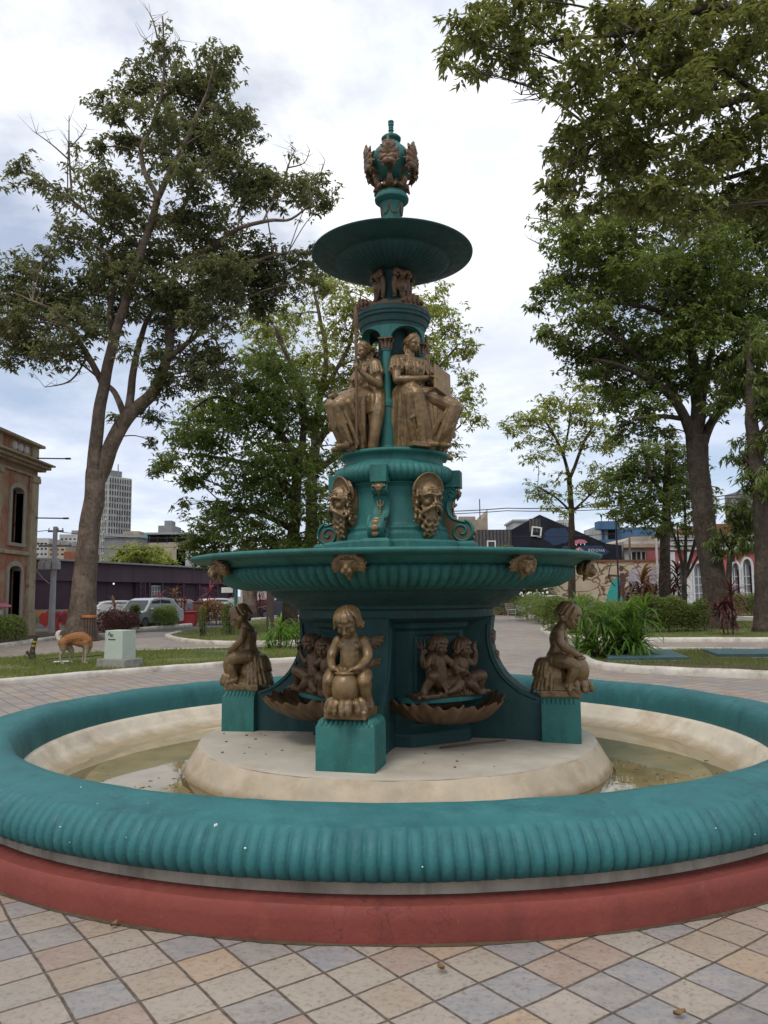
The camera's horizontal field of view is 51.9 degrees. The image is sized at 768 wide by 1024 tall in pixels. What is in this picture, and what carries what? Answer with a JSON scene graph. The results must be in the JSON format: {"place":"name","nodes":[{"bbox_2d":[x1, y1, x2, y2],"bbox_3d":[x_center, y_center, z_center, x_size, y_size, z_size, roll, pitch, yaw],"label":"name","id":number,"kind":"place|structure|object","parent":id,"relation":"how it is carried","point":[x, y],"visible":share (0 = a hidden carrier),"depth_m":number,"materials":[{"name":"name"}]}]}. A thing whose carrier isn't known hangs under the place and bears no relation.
{"place":"outdoors","nodes":[
{"label":"outdoors","id":0,"kind":"place"},
{"bbox_2d":[36,538,76,557],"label":"apartment block","id":1,"kind":"structure","parent":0,"point":[42,552],"depth_m":95.17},
{"bbox_2d":[48,544,76,558],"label":"apartment block","id":2,"kind":"structure","parent":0,"point":[60,552],"depth_m":92.07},
{"bbox_2d":[59,530,100,560],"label":"apartment block","id":3,"kind":"structure","parent":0,"point":[69,537],"depth_m":120.32,"materials":[{"name":"grey concrete"}]},
{"bbox_2d":[64,552,98,560],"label":"roof shed","id":4,"kind":"structure","parent":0,"point":[69,555],"depth_m":80.01,"materials":[{"name":"orange tile"}]},
{"bbox_2d":[1,620,217,642],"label":"planting bed","id":5,"kind":"object","parent":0,"point":[43,634],"visible":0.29,"depth_m":33.02,"materials":[{"name":"plant"}]},
{"bbox_2d":[0,603,11,614],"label":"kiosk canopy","id":6,"kind":"object","parent":5,"relation":"on","point":[3,605],"visible":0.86,"depth_m":30.25,"materials":[{"name":"fabric"}]},
{"bbox_2d":[0,613,28,642],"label":"hedge","id":7,"kind":"object","parent":5,"relation":"on","point":[7,624],"visible":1,"depth_m":26.94,"materials":[{"name":"green plant"}]},
{"bbox_2d":[36,527,71,632],"bbox_3d":[-15.141,3.063,35.735,1.798,4.836,0.631,1,-6,-12],"label":"utility pole","id":8,"kind":"object","parent":5,"relation":"on","point":[53,564],"visible":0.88,"depth_m":35.73,"materials":[{"name":"concrete"}]},
{"bbox_2d":[101,596,128,629],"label":"cordyline plant","id":9,"kind":"object","parent":5,"relation":"on","point":[114,603],"visible":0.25,"depth_m":38.38,"materials":[{"name":"brown plant"}]},
{"bbox_2d":[128,604,142,626],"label":"shrub","id":10,"kind":"object","parent":5,"relation":"on","point":[135,608],"visible":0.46,"depth_m":38.79,"materials":[{"name":"green plant"}]},
{"bbox_2d":[150,605,179,625],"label":"shrub","id":11,"kind":"object","parent":5,"relation":"on","point":[166,611],"visible":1,"depth_m":39.71,"materials":[{"name":"green plant"}]},
{"bbox_2d":[168,611,199,625],"bbox_3d":[-11.061,5.855,43.285,1.680,0.790,0.980,0,-6,0],"label":"planter","id":12,"kind":"object","parent":5,"relation":"on","point":[191,617],"visible":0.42,"depth_m":42.87,"materials":[{"name":"red paint"}]},
{"bbox_2d":[164,586,187,608],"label":"cordyline plant","id":13,"kind":"object","parent":12,"relation":"in","point":[175,597],"visible":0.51,"depth_m":43.54,"materials":[{"name":"brown plant"}]},
{"bbox_2d":[192,602,207,621],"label":"garden pillar","id":14,"kind":"structure","parent":5,"relation":"on","point":[196,606],"depth_m":44.83,"materials":[{"name":"brown brick"}]},
{"bbox_2d":[197,580,218,620],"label":"cordyline plant","id":15,"kind":"object","parent":5,"relation":"on","point":[208,591],"visible":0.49,"depth_m":46.02,"materials":[{"name":"red plant"}]},
{"bbox_2d":[221,587,236,604],"bbox_3d":[-10.103,5.997,51.467,1.028,2.203,0.196,1,-6,-11],"label":"sign post","id":16,"kind":"object","parent":5,"relation":"on","point":[226,590],"visible":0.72,"depth_m":51.51,"materials":[{"name":"teal paint"}]},
{"bbox_2d":[242,540,258,617],"bbox_3d":[-9.149,4.690,54.236,1.251,5.652,1.240,0,-6,0],"label":"palm trunk","id":17,"kind":"object","parent":5,"relation":"on","point":[249,598],"visible":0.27,"depth_m":53.68,"materials":[{"name":"grey plant"}]},
{"bbox_2d":[254,591,265,617],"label":"cordyline plant","id":18,"kind":"object","parent":5,"relation":"on","point":[259,603],"visible":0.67,"depth_m":53.85,"materials":[{"name":"grey plant"}]},
{"bbox_2d":[123,531,143,534],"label":"apartment block","id":19,"kind":"structure","parent":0,"point":[133,533],"depth_m":140.43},
{"bbox_2d":[0,647,295,678],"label":"lawn","id":20,"kind":"structure","parent":0,"point":[184,659],"depth_m":19.46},
{"bbox_2d":[25,634,37,659],"bbox_3d":[-8.884,3.475,19.885,0.309,0.783,0.169,0,-6,0],"label":"broken post","id":21,"kind":"object","parent":20,"relation":"on","point":[31,654],"visible":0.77,"depth_m":19.84,"materials":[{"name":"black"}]},
{"bbox_2d":[55,630,92,663],"bbox_3d":[-7.281,3.171,18.502,0.845,0.787,0.388,0,-6,-8],"label":"dog","id":22,"kind":"object","parent":20,"relation":"on","point":[84,640],"visible":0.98,"depth_m":18.42},
{"bbox_2d":[96,630,142,667],"bbox_3d":[-5.936,3.077,17.743,0.799,0.830,0.619,-3,-7,24],"label":"switch box","id":23,"kind":"object","parent":20,"relation":"on","point":[120,648],"visible":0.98,"depth_m":17.56,"materials":[{"name":"metal"}]},
{"bbox_2d":[256,612,299,648],"bbox_3d":[-3.080,3.658,23.357,1.677,1.408,1.569,1,-6,-12],"label":"strap leaf plant","id":24,"kind":"object","parent":20,"relation":"on","point":[284,638],"visible":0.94,"depth_m":23.23,"materials":[{"name":"green plant"}]},
{"bbox_2d":[0,617,767,677],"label":"grass","id":25,"kind":"structure","parent":20,"relation":"on","point":[47,663],"depth_m":19.92,"materials":[{"name":"plant"}]},
{"bbox_2d":[35,619,276,631],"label":"road","id":26,"kind":"structure","parent":0,"point":[184,629],"depth_m":39.85,"materials":[{"name":"asphalt"}]},
{"bbox_2d":[36,609,67,627],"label":"graffiti wall","id":27,"kind":"structure","parent":26,"relation":"on","point":[43,615],"depth_m":42.61,"materials":[{"name":"paint"}]},
{"bbox_2d":[97,600,127,620],"bbox_3d":[-14.924,5.561,43.166,4.050,1.425,2.020,3,-7,-28],"label":"parked car","id":28,"kind":"object","parent":26,"relation":"on","point":[102,606],"visible":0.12,"depth_m":42.43,"materials":[{"name":"grey paint"}]},
{"bbox_2d":[122,598,183,626],"bbox_3d":[-12.237,5.233,40.883,2.020,1.555,3.850,-3,-7,24],"label":"parked car","id":29,"kind":"object","parent":26,"relation":"on","point":[147,606],"visible":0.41,"depth_m":40.24,"materials":[{"name":"silver metal"}]},
{"bbox_2d":[173,599,193,610],"bbox_3d":[-12.550,5.773,45.655,4.250,1.485,2.020,3,-7,-30],"label":"parked car","id":30,"kind":"object","parent":26,"relation":"on","point":[190,602],"visible":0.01,"depth_m":45.52,"materials":[{"name":"grey paint"}]},
{"bbox_2d":[199,599,224,624],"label":"shrub","id":31,"kind":"object","parent":26,"relation":"on","point":[214,608],"visible":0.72,"depth_m":44.40,"materials":[{"name":"brown plant"}]},
{"bbox_2d":[129,615,298,630],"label":"kerb","id":32,"kind":"structure","parent":26,"relation":"on","point":[175,626],"depth_m":40.80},
{"bbox_2d":[195,598,238,618],"bbox_3d":[-11.332,6.390,51.623,4.250,1.485,2.020,3,-7,-30],"label":"parked car","id":33,"kind":"object","parent":26,"relation":"on","point":[225,600],"visible":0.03,"depth_m":51.35,"materials":[{"name":"grey paint"}]},
{"bbox_2d":[258,599,298,616],"bbox_3d":[-6.960,6.771,55.602,4.450,1.485,2.020,0,-6,-8],"label":"parked car","id":34,"kind":"object","parent":26,"relation":"on","point":[277,607],"visible":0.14,"depth_m":54.69,"materials":[{"name":"grey paint"}]},
{"bbox_2d":[144,521,203,565],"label":"terrace building","id":35,"kind":"structure","parent":0,"point":[162,536],"depth_m":100.28,"materials":[{"name":"concrete"}]},
{"bbox_2d":[173,619,298,640],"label":"lawn","id":36,"kind":"structure","parent":0,"point":[221,636],"depth_m":32.39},
{"bbox_2d":[197,605,208,635],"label":"shrub","id":37,"kind":"object","parent":36,"relation":"on","point":[201,631],"visible":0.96,"depth_m":30.92,"materials":[{"name":"green plant"}]},
{"bbox_2d":[220,602,234,634],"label":"shrub","id":38,"kind":"object","parent":36,"relation":"on","point":[226,621],"visible":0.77,"depth_m":31.62,"materials":[{"name":"green plant"}]},
{"bbox_2d":[144,332,345,630],"bbox_3d":[-5.925,-1.701,36.397,9.974,14.509,9.057,1,-6,-14],"label":"broad tree","id":39,"kind":"object","parent":36,"relation":"on","point":[231,416],"visible":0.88,"depth_m":35.15,"materials":[{"name":"green plant"}]},
{"bbox_2d":[266,591,273,637],"bbox_3d":[-4.282,3.830,29.681,0.340,1.860,0.340,0,-6,0],"label":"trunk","id":40,"kind":"object","parent":36,"relation":"on","point":[269,605],"visible":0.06,"depth_m":29.58,"materials":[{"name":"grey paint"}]},
{"bbox_2d":[273,619,299,638],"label":"lily clump","id":41,"kind":"object","parent":36,"relation":"on","point":[297,630],"visible":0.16,"depth_m":28.57,"materials":[{"name":"green plant"}]},
{"bbox_2d":[230,268,489,544],"bbox_3d":[-1.446,-4.204,41.768,14.610,20.480,8.529,0,-6,0],"label":"feathery tree","id":42,"kind":"object","parent":36,"relation":"on","point":[323,384],"visible":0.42,"depth_m":41.03,"materials":[{"name":"green plant"}]},
{"bbox_2d":[240,590,275,602],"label":"market shed","id":43,"kind":"structure","parent":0,"point":[241,598],"depth_m":77.57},
{"bbox_2d":[0,629,767,1023],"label":"plaza","id":44,"kind":"structure","parent":0,"point":[60,967],"depth_m":3.37,"materials":[{"name":"tile"}]},
{"bbox_2d":[0,635,61,647],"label":"kerb","id":45,"kind":"structure","parent":44,"relation":"on","point":[21,642],"depth_m":27.33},
{"bbox_2d":[0,427,70,637],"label":"heritage building","id":46,"kind":"structure","parent":44,"relation":"on","point":[22,465],"depth_m":32.75,"materials":[{"name":"beige paint"}]},
{"bbox_2d":[4,561,23,629],"bbox_3d":[-15.227,3.401,32.084,0.490,2.800,1.540,0,-6,0],"label":"window","id":47,"kind":"structure","parent":46,"relation":"in","point":[17,566],"depth_m":32.55,"materials":[{"name":"glass"}]},
{"bbox_2d":[7,483,26,547],"bbox_3d":[-15.255,0.104,32.430,0.490,2.630,1.540,0,-6,0],"label":"window","id":48,"kind":"structure","parent":46,"relation":"in","point":[19,488],"depth_m":32.84,"materials":[{"name":"stone"}]},
{"bbox_2d":[81,615,97,640],"bbox_3d":[-10.842,4.261,28.950,0.600,0.960,0.600,0,-6,0],"label":"litter bin","id":49,"kind":"object","parent":44,"relation":"on","point":[89,623],"visible":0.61,"depth_m":28.75,"materials":[{"name":"orange wood"}]},
{"bbox_2d":[97,608,141,632],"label":"shrub","id":50,"kind":"object","parent":44,"relation":"on","point":[122,616],"visible":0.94,"depth_m":34.00,"materials":[{"name":"red plant"}]},
{"bbox_2d":[0,657,295,685],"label":"kerb","id":51,"kind":"structure","parent":44,"relation":"on","point":[70,676],"depth_m":16.19,"materials":[{"name":"concrete"}]},
{"bbox_2d":[0,1,345,640],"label":"tall tree","id":52,"kind":"object","parent":44,"relation":"on","point":[240,274],"visible":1,"depth_m":30.01,"materials":[{"name":"green plant"}]},
{"bbox_2d":[139,645,294,649],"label":"kerb","id":53,"kind":"structure","parent":44,"relation":"on","point":[203,647],"depth_m":23.47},
{"bbox_2d":[165,631,298,644],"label":"kerb","id":54,"kind":"structure","parent":44,"relation":"on","point":[169,636],"depth_m":26.70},
{"bbox_2d":[0,120,767,946],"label":"fountain","id":55,"kind":"object","parent":44,"relation":"on","point":[398,754],"visible":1,"depth_m":6.09,"materials":[{"name":"teal paint"}]},
{"bbox_2d":[431,0,767,250],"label":"overhanging tree","id":56,"kind":"object","parent":44,"relation":"on","point":[728,149],"visible":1,"depth_m":13.80,"materials":[{"name":"green plant"}]},
{"bbox_2d":[540,623,767,641],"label":"kerb","id":57,"kind":"structure","parent":44,"relation":"on","point":[703,639],"depth_m":25.40,"materials":[{"name":"concrete"}]},
{"bbox_2d":[581,648,767,679],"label":"kerb","id":58,"kind":"structure","parent":44,"relation":"on","point":[687,671],"depth_m":15.26,"materials":[{"name":"concrete"}]},
{"bbox_2d":[673,1008,685,1014],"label":"fallen leaf","id":59,"kind":"object","parent":44,"relation":"on","point":[679,1011],"visible":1,"depth_m":2.98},
{"bbox_2d":[648,647,767,649],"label":"kerb","id":60,"kind":"structure","parent":44,"relation":"on","point":[688,648],"depth_m":21.54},
{"bbox_2d":[0,0,767,596],"label":"sky","id":61,"kind":"structure","parent":0,"point":[330,76],"materials":[{"name":"white"}]},
{"bbox_2d":[458,499,487,529],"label":"ruined building","id":62,"kind":"structure","parent":0,"point":[480,522],"depth_m":74.32,"materials":[{"name":"beige concrete"}]},
{"bbox_2d":[504,519,528,529],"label":"house","id":63,"kind":"structure","parent":0,"point":[511,524],"depth_m":120.47,"materials":[{"name":"metal"}]},
{"bbox_2d":[556,520,568,526],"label":"apartment block","id":64,"kind":"structure","parent":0,"point":[565,522],"depth_m":150.59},
{"bbox_2d":[454,494,743,511],"bbox_3d":[17.335,-1.006,58.406,34.687,1.853,0.063,0,-6,0],"label":"power line","id":65,"kind":"object","parent":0,"point":[560,508],"visible":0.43,"depth_m":58.31,"materials":[{"name":"black metal"}]},
{"bbox_2d":[455,497,750,513],"bbox_3d":[17.381,-0.700,58.576,34.777,1.609,0.054,0,-6,0],"label":"power line","id":66,"kind":"object","parent":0,"point":[551,511],"visible":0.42,"depth_m":58.50,"materials":[{"name":"black metal"}]},
{"bbox_2d":[494,615,752,628],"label":"plaza","id":67,"kind":"structure","parent":0,"point":[501,622],"depth_m":43.84,"materials":[{"name":"stone"}]},
{"bbox_2d":[505,603,523,620],"bbox_3d":[7.955,6.084,48.127,0.718,1.039,1.500,-4,-7,28],"label":"garden bench","id":68,"kind":"object","parent":67,"relation":"on","point":[512,609],"visible":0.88,"depth_m":47.85,"materials":[{"name":"wood"}]},
{"bbox_2d":[512,592,560,622],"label":"hedge","id":69,"kind":"object","parent":67,"relation":"on","point":[536,601],"visible":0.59,"depth_m":43.80,"materials":[{"name":"green plant"}]},
{"bbox_2d":[493,559,659,614],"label":"mural wall","id":70,"kind":"structure","parent":67,"relation":"on","point":[602,582],"depth_m":60.76,"materials":[{"name":"paint"}]},
{"bbox_2d":[592,431,715,597],"bbox_3d":[14.768,0.894,42.982,7.361,10.342,5.238,0,-6,0],"label":"street tree","id":71,"kind":"object","parent":67,"relation":"on","point":[629,469],"visible":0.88,"depth_m":42.61,"materials":[{"name":"green plant"}]},
{"bbox_2d":[654,523,658,594],"bbox_3d":[19.370,3.915,55.880,0.274,6.768,0.288,0,-6,0],"label":"lamp post","id":72,"kind":"object","parent":67,"relation":"on","point":[656,548],"visible":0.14,"depth_m":55.89,"materials":[{"name":"metal"}]},
{"bbox_2d":[733,593,753,615],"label":"hedge","id":73,"kind":"object","parent":67,"relation":"on","point":[750,604],"visible":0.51,"depth_m":51.56,"materials":[{"name":"green plant"}]},
{"bbox_2d":[512,503,751,536],"bbox_3d":[22.169,0.445,58.653,25.361,2.645,0.045,0,-6,0],"label":"power line","id":74,"kind":"object","parent":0,"point":[586,535],"visible":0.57,"depth_m":58.51,"materials":[{"name":"black metal"}]},
{"bbox_2d":[548,621,767,636],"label":"lawn","id":75,"kind":"structure","parent":0,"point":[697,634],"depth_m":30.50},
{"bbox_2d":[540,592,652,631],"bbox_3d":[8.344,4.008,31.296,4.482,1.673,2.444,0,-6,0],"label":"hedge","id":76,"kind":"object","parent":75,"relation":"on","point":[552,601],"visible":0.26,"depth_m":31.07,"materials":[{"name":"green plant"}]},
{"bbox_2d":[521,161,767,628],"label":"spreading tree","id":77,"kind":"object","parent":75,"relation":"on","point":[697,318],"visible":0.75,"depth_m":33.84,"materials":[{"name":"green plant"}]},
{"bbox_2d":[653,557,694,611],"bbox_3d":[14.531,3.943,39.571,2.246,3.435,2.094,-3,-7,24],"label":"cordyline plant","id":78,"kind":"object","parent":75,"relation":"on","point":[675,586],"visible":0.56,"depth_m":39.49,"materials":[{"name":"brown plant"}]},
{"bbox_2d":[638,594,712,631],"bbox_3d":[11.574,4.036,31.413,2.832,1.587,1.548,1,-6,-16],"label":"hedge","id":79,"kind":"object","parent":75,"relation":"on","point":[676,611],"visible":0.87,"depth_m":31.05,"materials":[{"name":"green plant"}]},
{"bbox_2d":[655,473,728,625],"bbox_3d":[14.473,1.734,36.944,3.361,7.353,3.170,0,-6,0],"label":"shrubby tree","id":80,"kind":"object","parent":75,"relation":"on","point":[686,568],"visible":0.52,"depth_m":36.83,"materials":[{"name":"green plant"}]},
{"bbox_2d":[700,493,754,629],"bbox_3d":[15.155,2.023,32.899,3.358,5.937,3.977,-4,-7,30],"label":"mango tree","id":81,"kind":"object","parent":75,"relation":"on","point":[741,521],"visible":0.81,"depth_m":32.58,"materials":[{"name":"green plant"}]},
{"bbox_2d":[702,576,755,634],"bbox_3d":[12.594,3.438,28.848,1.882,2.229,1.650,-5,-8,38],"label":"cordyline plant","id":82,"kind":"object","parent":75,"relation":"on","point":[730,605],"visible":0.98,"depth_m":28.67,"materials":[{"name":"red plant"}]},
{"bbox_2d":[711,315,767,631],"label":"edge tree","id":83,"kind":"object","parent":75,"relation":"on","point":[751,460],"visible":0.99,"depth_m":31.29,"materials":[{"name":"green plant"}]},
{"bbox_2d":[603,652,767,669],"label":"soil patch","id":84,"kind":"object","parent":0,"point":[696,664],"visible":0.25,"depth_m":17.04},
{"bbox_2d":[724,490,752,523],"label":"apartment block","id":85,"kind":"structure","parent":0,"point":[737,496],"depth_m":115.13,"materials":[{"name":"grey concrete"}]},
{"label":"ground","id":86,"kind":"structure","parent":0,"visible":0},
{"bbox_2d":[99,464,131,560],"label":"office tower","id":87,"kind":"structure","parent":86,"relation":"on","point":[116,517],"depth_m":172.86,"materials":[{"name":"white paint"}]},
{"bbox_2d":[102,535,149,560],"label":"hall","id":88,"kind":"structure","parent":86,"relation":"on","point":[119,540],"depth_m":110.18,"materials":[{"name":"grey concrete"}]},
{"bbox_2d":[34,558,237,609],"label":"warehouse","id":89,"kind":"structure","parent":86,"relation":"on","point":[122,581],"depth_m":52.44,"materials":[{"name":"purple metal"}]},
{"bbox_2d":[150,585,159,597],"bbox_3d":[-15.946,5.565,55.002,0.107,0.900,1.024,-3,-6,19],"label":"window","id":90,"kind":"structure","parent":89,"relation":"in","point":[156,589],"depth_m":54.85,"materials":[{"name":"grey glass"}]},
{"bbox_2d":[100,540,181,565],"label":"round tree","id":91,"kind":"object","parent":86,"relation":"on","point":[145,554],"visible":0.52,"depth_m":83.78,"materials":[{"name":"green plant"}]},
{"bbox_2d":[176,549,220,566],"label":"apartment block","id":92,"kind":"structure","parent":86,"relation":"on","point":[186,562],"depth_m":99.93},
{"bbox_2d":[472,515,621,559],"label":"mural building","id":93,"kind":"structure","parent":86,"relation":"on","point":[539,525],"depth_m":64.09,"materials":[{"name":"grey wood"}]},
{"bbox_2d":[531,526,541,537],"bbox_3d":[12.391,1.612,64.099,0.946,0.949,0.095,0,-6,0],"label":"window frame","id":94,"kind":"structure","parent":93,"relation":"in","point":[532,533],"depth_m":64.09,"materials":[{"name":"white paint"}]},
{"bbox_2d":[584,514,654,542],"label":"blue building","id":95,"kind":"structure","parent":86,"relation":"on","point":[604,527],"depth_m":88.18,"materials":[{"name":"grey metal"}]},
{"bbox_2d":[608,530,615,539],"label":"window","id":96,"kind":"structure","parent":95,"relation":"in","point":[611,536],"depth_m":88.10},
{"bbox_2d":[606,536,659,559],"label":"cream building","id":97,"kind":"structure","parent":86,"relation":"on","point":[640,546],"depth_m":64.51,"materials":[{"name":"white paint"}]},
{"bbox_2d":[645,524,754,612],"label":"pink building","id":98,"kind":"structure","parent":86,"relation":"on","point":[743,572],"depth_m":59.91,"materials":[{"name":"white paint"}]},
{"bbox_2d":[676,561,681,595],"bbox_3d":[22.431,5.462,59.847,0.825,3.469,0.400,0,-6,0],"label":"window","id":99,"kind":"structure","parent":98,"relation":"in","point":[679,581],"depth_m":60.00,"materials":[{"name":"white paint"}]},
{"bbox_2d":[692,561,702,603],"bbox_3d":[23.911,5.449,59.847,1.116,3.469,0.400,0,-6,0],"label":"window","id":100,"kind":"structure","parent":98,"relation":"in","point":[696,575],"depth_m":59.95,"materials":[{"name":"glass"}]},
{"bbox_2d":[732,561,742,593],"bbox_3d":[26.664,5.426,59.847,0.849,3.469,0.400,0,-6,0],"label":"window","id":101,"kind":"structure","parent":98,"relation":"in","point":[734,567],"depth_m":59.90,"materials":[{"name":"white paint"}]},
{"bbox_2d":[740,557,753,601],"bbox_3d":[27.548,5.273,59.862,0.971,3.760,0.400,0,-6,0],"label":"window","id":102,"kind":"structure","parent":98,"relation":"in","point":[744,565],"depth_m":59.92,"materials":[{"name":"white paint"}]},
{"label":"planting bed","id":103,"kind":"structure","parent":0,"visible":0},
{"bbox_2d":[493,544,559,615],"bbox_3d":[10.281,5.056,59.057,4.828,5.358,5.875,3,-7,-33],"label":"flowering bush","id":104,"kind":"object","parent":103,"relation":"on","point":[534,590],"visible":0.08,"depth_m":58.14,"materials":[{"name":"green plant"}]},
{"bbox_2d":[497,377,628,603],"bbox_3d":[10.686,-0.756,46.269,7.708,14.344,5.310,-2,-6,14],"label":"slender tree","id":105,"kind":"object","parent":103,"relation":"on","point":[570,409],"visible":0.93,"depth_m":46.02,"materials":[{"name":"green plant"}]},
{"bbox_2d":[615,513,627,599],"bbox_3d":[14.571,3.231,47.736,1.001,6.506,0.304,-2,-6,17],"label":"lamp post","id":106,"kind":"object","parent":103,"relation":"on","point":[617,561],"visible":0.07,"depth_m":47.88,"materials":[{"name":"black metal"}]},
{"bbox_2d":[628,536,630,559],"bbox_3d":[19.350,4.913,61.808,0.304,6.023,0.320,0,-6,0],"label":"wooden pole","id":107,"kind":"object","parent":103,"relation":"on","point":[629,541],"visible":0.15,"depth_m":61.96,"materials":[{"name":"grey wood"}]},
{"bbox_2d":[618,579,648,603],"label":"cordyline plant","id":108,"kind":"object","parent":103,"relation":"on","point":[627,595],"visible":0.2,"depth_m":47.41,"materials":[{"name":"pink plant"}]},
{"bbox_2d":[615,558,658,600],"bbox_3d":[15.646,4.813,47.434,3.724,4.067,3.772,-4,-7,31],"label":"cordyline plant","id":109,"kind":"object","parent":103,"relation":"on","point":[647,585],"visible":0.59,"depth_m":47.19,"materials":[{"name":"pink plant"}]},
{"label":"planting bed","id":110,"kind":"structure","parent":0,"visible":0},
{"bbox_2d":[549,590,669,658],"bbox_3d":[5.517,3.019,19.276,2.863,2.218,2.397,0,-6,0],"label":"strap leaf plant","id":111,"kind":"object","parent":110,"relation":"on","point":[629,641],"visible":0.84,"depth_m":18.97,"materials":[{"name":"green plant"}]},
{"bbox_2d":[606,649,689,661],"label":"cover slab","id":112,"kind":"structure","parent":110,"relation":"on","point":[666,654],"depth_m":18.10,"materials":[{"name":"concrete"}]},
{"bbox_2d":[703,649,767,657],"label":"cover slab","id":113,"kind":"structure","parent":110,"relation":"on","point":[753,653],"depth_m":19.09,"materials":[{"name":"concrete"}]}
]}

